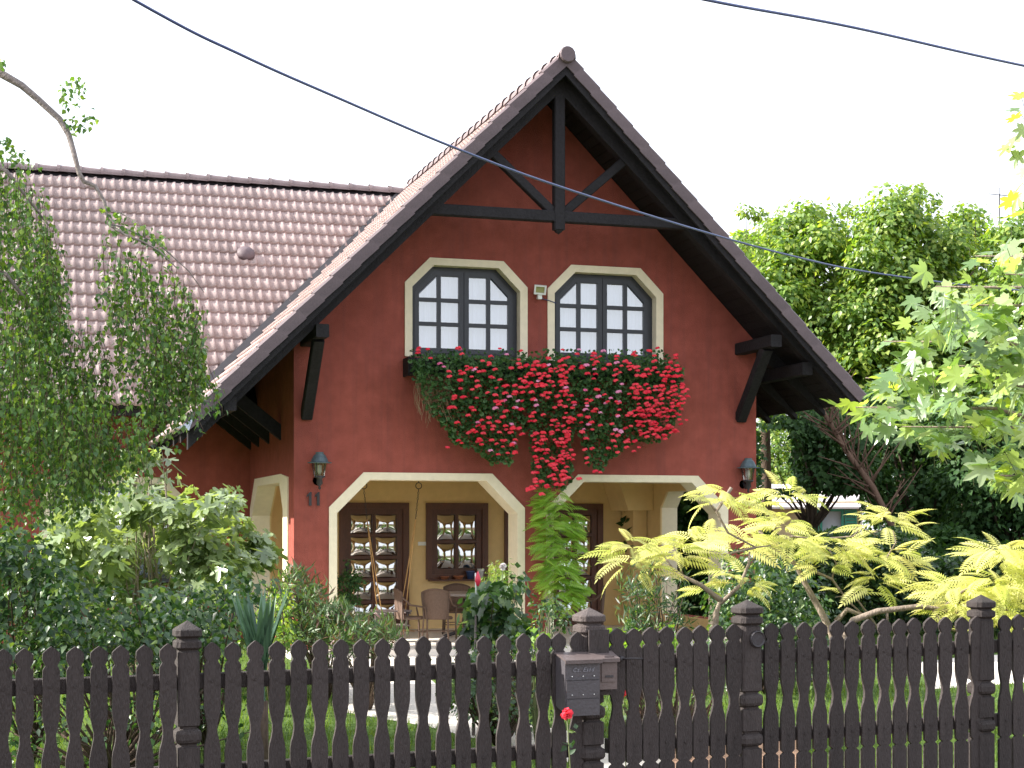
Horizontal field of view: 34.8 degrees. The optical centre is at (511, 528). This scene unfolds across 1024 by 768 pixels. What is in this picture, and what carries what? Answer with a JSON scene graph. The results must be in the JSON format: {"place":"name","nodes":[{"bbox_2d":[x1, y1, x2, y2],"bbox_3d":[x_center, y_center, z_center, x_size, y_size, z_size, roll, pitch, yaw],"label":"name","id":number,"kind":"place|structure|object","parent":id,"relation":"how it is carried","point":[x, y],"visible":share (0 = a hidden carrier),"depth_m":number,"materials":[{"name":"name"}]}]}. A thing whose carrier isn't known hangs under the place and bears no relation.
{"place":"outdoors","nodes":[
{"label":"outdoors","id":0,"kind":"place"},
{"bbox_2d":[330,653,533,666],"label":"patio","id":1,"kind":"structure","parent":0,"point":[412,660],"depth_m":21.57,"materials":[{"name":"white concrete"}]},
{"bbox_2d":[523,476,596,637],"bbox_3d":[0.647,0.501,22.897,1.184,2.504,0.632,0,0,-17],"label":"wisteria","id":2,"kind":"object","parent":1,"relation":"on","point":[575,588],"visible":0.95,"depth_m":22.81,"materials":[{"name":"green plant"}]},
{"bbox_2d":[481,558,514,661],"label":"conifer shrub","id":3,"kind":"object","parent":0,"point":[496,579],"visible":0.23,"depth_m":15.18,"materials":[{"name":"green plant"}]},
{"bbox_2d":[347,680,660,767],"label":"garden path","id":4,"kind":"structure","parent":0,"point":[433,717],"depth_m":15.43,"materials":[{"name":"white concrete"}]},
{"bbox_2d":[322,605,411,709],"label":"oleander","id":5,"kind":"object","parent":4,"relation":"on","point":[386,631],"visible":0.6,"depth_m":15.41,"materials":[{"name":"green plant"}]},
{"bbox_2d":[472,571,480,735],"bbox_3d":[-0.301,1.053,13.796,0.080,1.394,0.052,0,0,-17],"label":"garden ornament","id":6,"kind":"object","parent":4,"relation":"on","point":[477,579],"visible":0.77,"depth_m":13.79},
{"bbox_2d":[456,579,537,687],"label":"grape shrub","id":7,"kind":"object","parent":4,"relation":"on","point":[488,606],"visible":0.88,"depth_m":13.54,"materials":[{"name":"green plant"}]},
{"bbox_2d":[486,562,540,715],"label":"rose bush","id":8,"kind":"object","parent":4,"relation":"on","point":[519,587],"visible":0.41,"depth_m":14.51,"materials":[{"name":"green plant"}]},
{"bbox_2d":[499,563,506,581],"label":"white rose","id":9,"kind":"object","parent":8,"relation":"attached to","point":[503,566],"visible":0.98,"depth_m":14.60,"materials":[{"name":"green plant"}]},
{"bbox_2d":[607,622,677,718],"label":"light foliage","id":10,"kind":"object","parent":4,"relation":"on","point":[674,642],"visible":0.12,"depth_m":12.84,"materials":[{"name":"green plant"}]},
{"bbox_2d":[0,0,1023,529],"label":"sky","id":11,"kind":"structure","parent":0,"point":[758,109],"materials":[{"name":"white"}]},
{"bbox_2d":[2,603,1023,767],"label":"lawn","id":12,"kind":"structure","parent":0,"point":[307,736],"depth_m":14.97,"materials":[{"name":"green plant"}]},
{"bbox_2d":[0,510,92,760],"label":"dark shrub","id":13,"kind":"object","parent":12,"relation":"on","point":[16,555],"visible":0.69,"depth_m":11.34,"materials":[{"name":"green plant"}]},
{"bbox_2d":[16,557,209,752],"bbox_3d":[-2.931,0.982,12.111,1.588,1.561,2.914,0,0,-17],"label":"dark shrub","id":14,"kind":"object","parent":12,"relation":"on","point":[99,631],"visible":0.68,"depth_m":11.23,"materials":[{"name":"green plant"}]},
{"bbox_2d":[0,58,227,533],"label":"birch tree","id":15,"kind":"object","parent":12,"relation":"on","point":[85,454],"visible":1,"depth_m":12.74,"materials":[{"name":"green plant"}]},
{"bbox_2d":[3,634,285,767],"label":"shrub","id":16,"kind":"object","parent":12,"relation":"on","point":[109,733],"visible":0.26,"depth_m":11.23,"materials":[{"name":"green plant"}]},
{"bbox_2d":[114,445,184,628],"bbox_3d":[-3.812,0.435,17.140,0.769,2.638,0.568,0,0,-4],"label":"fig shoot","id":17,"kind":"object","parent":12,"relation":"on","point":[163,478],"visible":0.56,"depth_m":17.05,"materials":[{"name":"green plant"}]},
{"bbox_2d":[30,477,287,673],"bbox_3d":[-3.850,0.620,17.208,2.786,2.280,2.433,0,0,3],"label":"fig bush","id":18,"kind":"object","parent":12,"relation":"on","point":[187,545],"visible":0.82,"depth_m":16.56,"materials":[{"name":"green plant"}]},
{"bbox_2d":[119,561,282,747],"bbox_3d":[-2.394,0.998,12.710,1.253,1.532,3.858,0,0,-12],"label":"dark shrub","id":19,"kind":"object","parent":12,"relation":"on","point":[216,625],"visible":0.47,"depth_m":11.83,"materials":[{"name":"green plant"}]},
{"bbox_2d":[230,587,289,759],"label":"yucca","id":20,"kind":"object","parent":12,"relation":"on","point":[262,631],"visible":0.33,"depth_m":10.85,"materials":[{"name":"green plant"}]},
{"bbox_2d":[237,575,304,698],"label":"sunlit shrub","id":21,"kind":"object","parent":12,"relation":"on","point":[279,633],"visible":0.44,"depth_m":15.06,"materials":[{"name":"green plant"}]},
{"bbox_2d":[257,558,381,699],"bbox_3d":[-1.942,1.020,16.542,1.395,1.487,2.405,0,0,-4],"label":"oleander","id":22,"kind":"object","parent":12,"relation":"on","point":[313,628],"visible":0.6,"depth_m":15.83,"materials":[{"name":"green plant"}]},
{"bbox_2d":[337,558,368,615],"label":"dark bush","id":23,"kind":"object","parent":12,"relation":"on","point":[351,584],"visible":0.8,"depth_m":22.68,"materials":[{"name":"green plant"}]},
{"bbox_2d":[0,46,865,659],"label":"house","id":24,"kind":"structure","parent":12,"relation":"on","point":[330,304],"depth_m":23.61,"materials":[{"name":"paint"}]},
{"bbox_2d":[50,484,174,581],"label":"shrub","id":25,"kind":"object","parent":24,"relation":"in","point":[118,527],"depth_m":25.67,"materials":[{"name":"plant"}]},
{"bbox_2d":[307,492,319,505],"bbox_3d":[-2.701,-0.403,22.193,0.178,0.185,0.030,0,0,-17],"label":"house number","id":26,"kind":"object","parent":24,"relation":"attached to","point":[310,498],"visible":1,"depth_m":22.18,"materials":[{"name":"metal"}]},
{"bbox_2d":[307,452,331,489],"bbox_3d":[-2.603,-0.775,22.085,0.330,0.510,0.375,0,0,-17],"label":"wall lamp","id":27,"kind":"object","parent":24,"relation":"attached to","point":[318,458],"visible":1,"depth_m":22.03,"materials":[{"name":"metal"}]},
{"bbox_2d":[339,503,408,628],"bbox_3d":[-2.248,0.615,26.637,1.160,2.070,0.180,0,0,-17],"label":"door","id":28,"kind":"structure","parent":24,"relation":"in","point":[388,523],"depth_m":26.67,"materials":[{"name":"brown wood"}]},
{"bbox_2d":[362,481,421,625],"bbox_3d":[-1.760,0.256,23.866,0.924,2.331,0.340,0,0,-17],"label":"rope swing","id":29,"kind":"object","parent":24,"relation":"hanging from","point":[378,611],"visible":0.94,"depth_m":23.84,"materials":[{"name":"beige fabric"}]},
{"bbox_2d":[392,588,428,640],"bbox_3d":[-1.497,1.258,23.848,0.476,0.786,0.485,0,0,-17],"label":"wicker chair","id":30,"kind":"object","parent":24,"relation":"on","point":[399,598],"visible":0.89,"depth_m":23.69,"materials":[{"name":"brown wicker"}]},
{"bbox_2d":[421,588,456,639],"bbox_3d":[-1.076,1.258,23.833,0.485,0.786,0.469,0,0,11],"label":"wicker chair","id":31,"kind":"object","parent":24,"relation":"on","point":[435,602],"visible":0.88,"depth_m":23.65,"materials":[{"name":"brown wicker"}]},
{"bbox_2d":[442,583,470,633],"bbox_3d":[-0.866,1.258,25.706,0.485,0.786,0.469,0,0,-2],"label":"wicker chair","id":32,"kind":"object","parent":24,"relation":"on","point":[456,587],"visible":0.43,"depth_m":25.89,"materials":[{"name":"brown wicker"}]},
{"bbox_2d":[426,503,487,579],"bbox_3d":[-0.920,0.210,27.079,1.060,1.260,0.130,0,0,-17],"label":"window","id":33,"kind":"structure","parent":24,"relation":"in","point":[456,533],"depth_m":27.05,"materials":[{"name":"brown wood"}]},
{"bbox_2d":[443,591,471,638],"bbox_3d":[-0.691,1.312,24.777,1.100,0.685,1.100,0,0,-17],"label":"porch table","id":34,"kind":"object","parent":24,"relation":"on","point":[457,593],"visible":0.18,"depth_m":24.69,"materials":[{"name":"wood"}]},
{"bbox_2d":[412,267,516,359],"bbox_3d":[-0.700,-3.027,23.059,1.575,1.275,0.170,0,0,-17],"label":"window","id":35,"kind":"structure","parent":24,"relation":"in","point":[470,309],"depth_m":23.06,"materials":[{"name":"paint"}]},
{"bbox_2d":[466,571,474,578],"bbox_3d":[-0.689,0.769,27.010,0.151,0.140,0.147,0,0,-17],"label":"flower pot","id":36,"kind":"object","parent":24,"relation":"on","point":[470,574],"visible":1,"depth_m":26.96,"materials":[{"name":"blue ceramic"}]},
{"bbox_2d":[477,569,483,578],"bbox_3d":[-0.517,0.754,27.064,0.119,0.170,0.116,0,0,-17],"label":"white pot","id":37,"kind":"object","parent":24,"relation":"on","point":[481,572],"visible":0.78,"depth_m":27.02,"materials":[{"name":"ceramic"}]},
{"bbox_2d":[534,284,546,299],"bbox_3d":[0.384,-3.336,23.069,0.177,0.202,0.203,0,0,-17],"label":"floodlight","id":38,"kind":"object","parent":24,"relation":"attached to","point":[540,290],"visible":1,"depth_m":23.03,"materials":[{"name":"white plastic"}]},
{"bbox_2d":[403,357,680,399],"bbox_3d":[0.455,-2.095,23.019,4.015,0.490,0.339,0,0,-17],"label":"flower box","id":39,"kind":"object","parent":24,"relation":"attached to","point":[407,366],"visible":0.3,"depth_m":22.70,"materials":[{"name":"metal"}]},
{"bbox_2d":[408,346,689,495],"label":"geraniums","id":40,"kind":"object","parent":39,"relation":"in","point":[616,432],"visible":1,"depth_m":22.62,"materials":[{"name":"red plant"}]},
{"bbox_2d":[504,504,602,624],"bbox_3d":[0.698,0.615,27.586,1.750,2.070,0.130,0,0,-17],"label":"door","id":41,"kind":"structure","parent":24,"relation":"in","point":[594,512],"depth_m":27.74,"materials":[{"name":"brown wood"}]},
{"bbox_2d":[555,274,651,363],"bbox_3d":[1.280,-3.027,23.679,1.565,1.275,0.170,0,0,-17],"label":"window","id":42,"kind":"structure","parent":24,"relation":"in","point":[593,312],"depth_m":23.68,"materials":[{"name":"paint"}]},
{"bbox_2d":[738,458,758,492],"bbox_3d":[3.456,-0.775,23.983,0.330,0.510,0.375,0,0,-17],"label":"wall lamp","id":43,"kind":"object","parent":24,"relation":"attached to","point":[747,463],"visible":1,"depth_m":23.93,"materials":[{"name":"metal"}]},
{"bbox_2d":[431,624,566,745],"bbox_3d":[-0.107,1.244,13.089,1.058,1.056,2.116,0,0,0],"label":"flower bed","id":44,"kind":"object","parent":12,"relation":"on","point":[493,716],"visible":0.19,"depth_m":12.78,"materials":[{"name":"green plant"}]},
{"bbox_2d":[515,620,551,740],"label":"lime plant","id":45,"kind":"object","parent":12,"relation":"on","point":[535,710],"visible":0.34,"depth_m":12.55,"materials":[{"name":"green plant"}]},
{"bbox_2d":[623,690,625,765],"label":"red rose","id":46,"kind":"object","parent":12,"relation":"on","point":[624,706],"visible":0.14,"depth_m":10.59,"materials":[{"name":"green plant"}]},
{"bbox_2d":[613,556,698,647],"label":"oleander","id":47,"kind":"object","parent":12,"relation":"on","point":[637,612],"visible":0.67,"depth_m":19.13,"materials":[{"name":"green plant"}]},
{"bbox_2d":[604,622,728,751],"bbox_3d":[1.319,1.246,12.991,1.463,1.087,2.254,0,0,1],"label":"flower bed","id":48,"kind":"object","parent":12,"relation":"on","point":[674,709],"visible":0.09,"depth_m":12.82,"materials":[{"name":"green plant"}]},
{"bbox_2d":[616,424,769,616],"bbox_3d":[3.095,-0.278,28.915,2.777,4.304,4.200,0,0,0],"label":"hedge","id":49,"kind":"object","parent":12,"relation":"on","point":[684,507],"visible":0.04,"depth_m":28.42,"materials":[{"name":"green plant"}]},
{"bbox_2d":[579,470,828,627],"bbox_3d":[1.675,0.311,14.164,2.230,1.698,1.712,0,0,2],"label":"golden sumac","id":50,"kind":"object","parent":12,"relation":"on","point":[656,551],"visible":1,"depth_m":14.15,"materials":[{"name":"yellow plant"}]},
{"bbox_2d":[677,511,778,612],"bbox_3d":[3.798,-0.232,33.786,4.237,4.433,3.276,0,0,-17],"label":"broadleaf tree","id":51,"kind":"object","parent":12,"relation":"on","point":[692,573],"visible":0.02,"depth_m":33.70,"materials":[{"name":"green plant"}]},
{"bbox_2d":[693,543,840,693],"bbox_3d":[2.770,0.934,17.361,1.680,1.660,2.232,0,0,5],"label":"round bush","id":52,"kind":"object","parent":12,"relation":"on","point":[776,616],"visible":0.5,"depth_m":16.87,"materials":[{"name":"green plant"}]},
{"bbox_2d":[696,500,937,638],"bbox_3d":[2.826,0.470,15.009,2.331,1.510,1.757,0,0,3],"label":"golden sumac","id":53,"kind":"object","parent":12,"relation":"on","point":[855,552],"visible":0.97,"depth_m":14.86,"materials":[{"name":"yellow plant"}]},
{"bbox_2d":[756,401,902,605],"bbox_3d":[6.210,-0.735,33.008,3.177,4.981,3.657,0,0,27],"label":"broadleaf tree","id":54,"kind":"object","parent":12,"relation":"on","point":[807,437],"visible":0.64,"depth_m":32.46,"materials":[{"name":"green plant"}]},
{"bbox_2d":[800,370,921,619],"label":"bare branches","id":55,"kind":"object","parent":12,"relation":"on","point":[840,438],"visible":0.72,"depth_m":31.03,"materials":[{"name":"brown plant"}]},
{"bbox_2d":[733,183,989,469],"bbox_3d":[8.244,-3.196,38.443,6.081,9.893,0.840,0,0,-1],"label":"tall thin tree","id":56,"kind":"object","parent":12,"relation":"on","point":[742,214],"visible":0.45,"depth_m":38.48,"materials":[{"name":"green plant"}]},
{"bbox_2d":[796,361,975,539],"bbox_3d":[8.176,-0.857,34.083,4.590,5.233,3.293,0,0,5],"label":"broadleaf tree","id":57,"kind":"object","parent":12,"relation":"on","point":[919,498],"visible":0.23,"depth_m":33.60,"materials":[{"name":"green plant"}]},
{"bbox_2d":[757,521,1017,620],"bbox_3d":[7.806,0.878,31.024,6.879,2.028,3.778,0,0,-1],"label":"hedge","id":58,"kind":"object","parent":12,"relation":"on","point":[944,539],"visible":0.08,"depth_m":30.50,"materials":[{"name":"green plant"}]},
{"bbox_2d":[808,179,985,504],"bbox_3d":[8.690,-3.051,37.095,3.998,9.617,4.045,0,0,21],"label":"broadleaf tree","id":59,"kind":"object","parent":12,"relation":"on","point":[898,229],"visible":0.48,"depth_m":36.29,"materials":[{"name":"green plant"}]},
{"bbox_2d":[817,524,1023,635],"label":"hedge","id":60,"kind":"object","parent":12,"relation":"on","point":[948,566],"visible":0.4,"depth_m":26.65,"materials":[{"name":"green plant"}]},
{"bbox_2d":[822,91,1023,510],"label":"maple tree","id":61,"kind":"object","parent":12,"relation":"on","point":[999,324],"visible":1,"depth_m":10.80,"materials":[{"name":"green plant"}]},
{"bbox_2d":[842,532,1023,639],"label":"golden sumac","id":62,"kind":"object","parent":12,"relation":"on","point":[1002,592],"visible":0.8,"depth_m":13.36,"materials":[{"name":"yellow plant"}]},
{"bbox_2d":[907,389,1023,542],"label":"broadleaf tree","id":63,"kind":"object","parent":12,"relation":"on","point":[990,514],"visible":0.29,"depth_m":31.31,"materials":[{"name":"green plant"}]},
{"bbox_2d":[925,202,1010,504],"bbox_3d":[11.077,-3.128,39.933,4.178,9.768,3.821,0,0,18],"label":"broadleaf tree","id":64,"kind":"object","parent":12,"relation":"on","point":[974,275],"visible":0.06,"depth_m":39.61,"materials":[{"name":"green plant"}]},
{"bbox_2d":[962,201,1023,406],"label":"broadleaf tree","id":65,"kind":"object","parent":12,"relation":"on","point":[1004,232],"visible":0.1,"depth_m":35.87,"materials":[{"name":"green plant"}]},
{"bbox_2d":[132,0,1018,290],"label":"overhead cable","id":66,"kind":"object","parent":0,"point":[478,156],"visible":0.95,"depth_m":10.85,"materials":[{"name":"black rubber"}]},
{"bbox_2d":[577,584,605,624],"bbox_3d":[1.243,1.258,25.421,0.469,0.786,0.485,0,0,3],"label":"wicker chair","id":67,"kind":"object","parent":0,"point":[601,610],"visible":0.52,"depth_m":25.26,"materials":[{"name":"brown wicker"}]},
{"bbox_2d":[672,740,797,767],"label":"tan path","id":68,"kind":"structure","parent":0,"point":[675,760],"depth_m":12.51,"materials":[{"name":"beige stone"}]},
{"bbox_2d":[772,484,867,535],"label":"garden house","id":69,"kind":"structure","parent":0,"point":[836,515],"depth_m":48.00,"materials":[{"name":"white paint"}]},
{"bbox_2d":[820,509,843,531],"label":"window","id":70,"kind":"structure","parent":69,"relation":"in","point":[835,517],"depth_m":48.12,"materials":[{"name":"grey glass"}]},
{"bbox_2d":[701,0,1023,66],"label":"overhead cable","id":71,"kind":"object","parent":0,"point":[853,27],"visible":1,"depth_m":9.72,"materials":[{"name":"black rubber"}]},
{"bbox_2d":[921,655,1023,688],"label":"driveway","id":72,"kind":"structure","parent":0,"point":[952,684],"depth_m":19.13,"materials":[{"name":"white concrete"}]},
{"label":"ground","id":73,"kind":"structure","parent":0,"visible":0},
{"bbox_2d":[0,620,583,767],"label":"picket fence","id":74,"kind":"object","parent":73,"relation":"on","point":[180,682],"visible":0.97,"depth_m":8.86,"materials":[{"name":"brown wood"}]},
{"bbox_2d":[561,708,577,767],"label":"red rose","id":75,"kind":"object","parent":73,"relation":"on","point":[567,713],"visible":1,"depth_m":9.00,"materials":[{"name":"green plant"}]},
{"bbox_2d":[572,607,605,767],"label":"gate post","id":76,"kind":"object","parent":73,"relation":"on","point":[593,750],"visible":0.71,"depth_m":9.54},
{"bbox_2d":[555,652,602,715],"bbox_3d":[0.384,0.895,9.425,0.236,0.355,0.154,0,0,-23],"label":"letterbox","id":77,"kind":"object","parent":76,"relation":"attached to","point":[578,683],"visible":1,"depth_m":9.38,"materials":[{"name":"grey metal"}]},
{"bbox_2d":[588,629,610,694],"bbox_3d":[0.510,0.780,9.521,0.130,0.380,0.035,0,0,-23],"label":"mounting board","id":78,"kind":"object","parent":76,"relation":"attached to","point":[598,641],"visible":0.71,"depth_m":9.52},
{"bbox_2d":[594,651,619,689],"bbox_3d":[0.545,0.826,9.514,0.131,0.216,0.114,0,0,-23],"label":"letterbox","id":79,"kind":"object","parent":76,"relation":"attached to","point":[608,672],"visible":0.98,"depth_m":9.48,"materials":[{"name":"metal"}]},
{"bbox_2d":[729,210,794,532],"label":"broadleaf tree","id":80,"kind":"object","parent":73,"relation":"on","point":[766,464],"depth_m":41.89,"materials":[{"name":"green plant"}]},
{"bbox_2d":[756,420,792,483],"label":"broadleaf tree","id":81,"kind":"object","parent":73,"relation":"on","point":[779,459],"visible":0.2,"depth_m":74.25,"materials":[{"name":"green plant"}]},
{"bbox_2d":[729,195,900,529],"bbox_3d":[7.184,-2.981,37.881,5.164,9.475,4.950,0,0,-17],"label":"broadleaf tree","id":82,"kind":"object","parent":73,"relation":"on","point":[794,282],"visible":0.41,"depth_m":36.97,"materials":[{"name":"green plant"}]},
{"bbox_2d":[777,429,960,534],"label":"broadleaf tree","id":83,"kind":"object","parent":73,"relation":"on","point":[870,529],"visible":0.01,"depth_m":59.56,"materials":[{"name":"green plant"}]},
{"bbox_2d":[731,595,1023,767],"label":"picket fence","id":84,"kind":"object","parent":73,"relation":"on","point":[975,720],"visible":1,"depth_m":10.36,"materials":[{"name":"wood"}]},
{"bbox_2d":[604,624,741,767],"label":"garden gate","id":85,"kind":"structure","parent":84,"relation":"attached to","point":[650,739],"depth_m":9.78,"materials":[{"name":"wood"}]},
{"bbox_2d":[989,188,1007,227],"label":"tv antenna","id":86,"kind":"object","parent":73,"relation":"on","point":[999,202],"visible":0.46,"depth_m":44.99,"materials":[{"name":"metal"}]}
]}

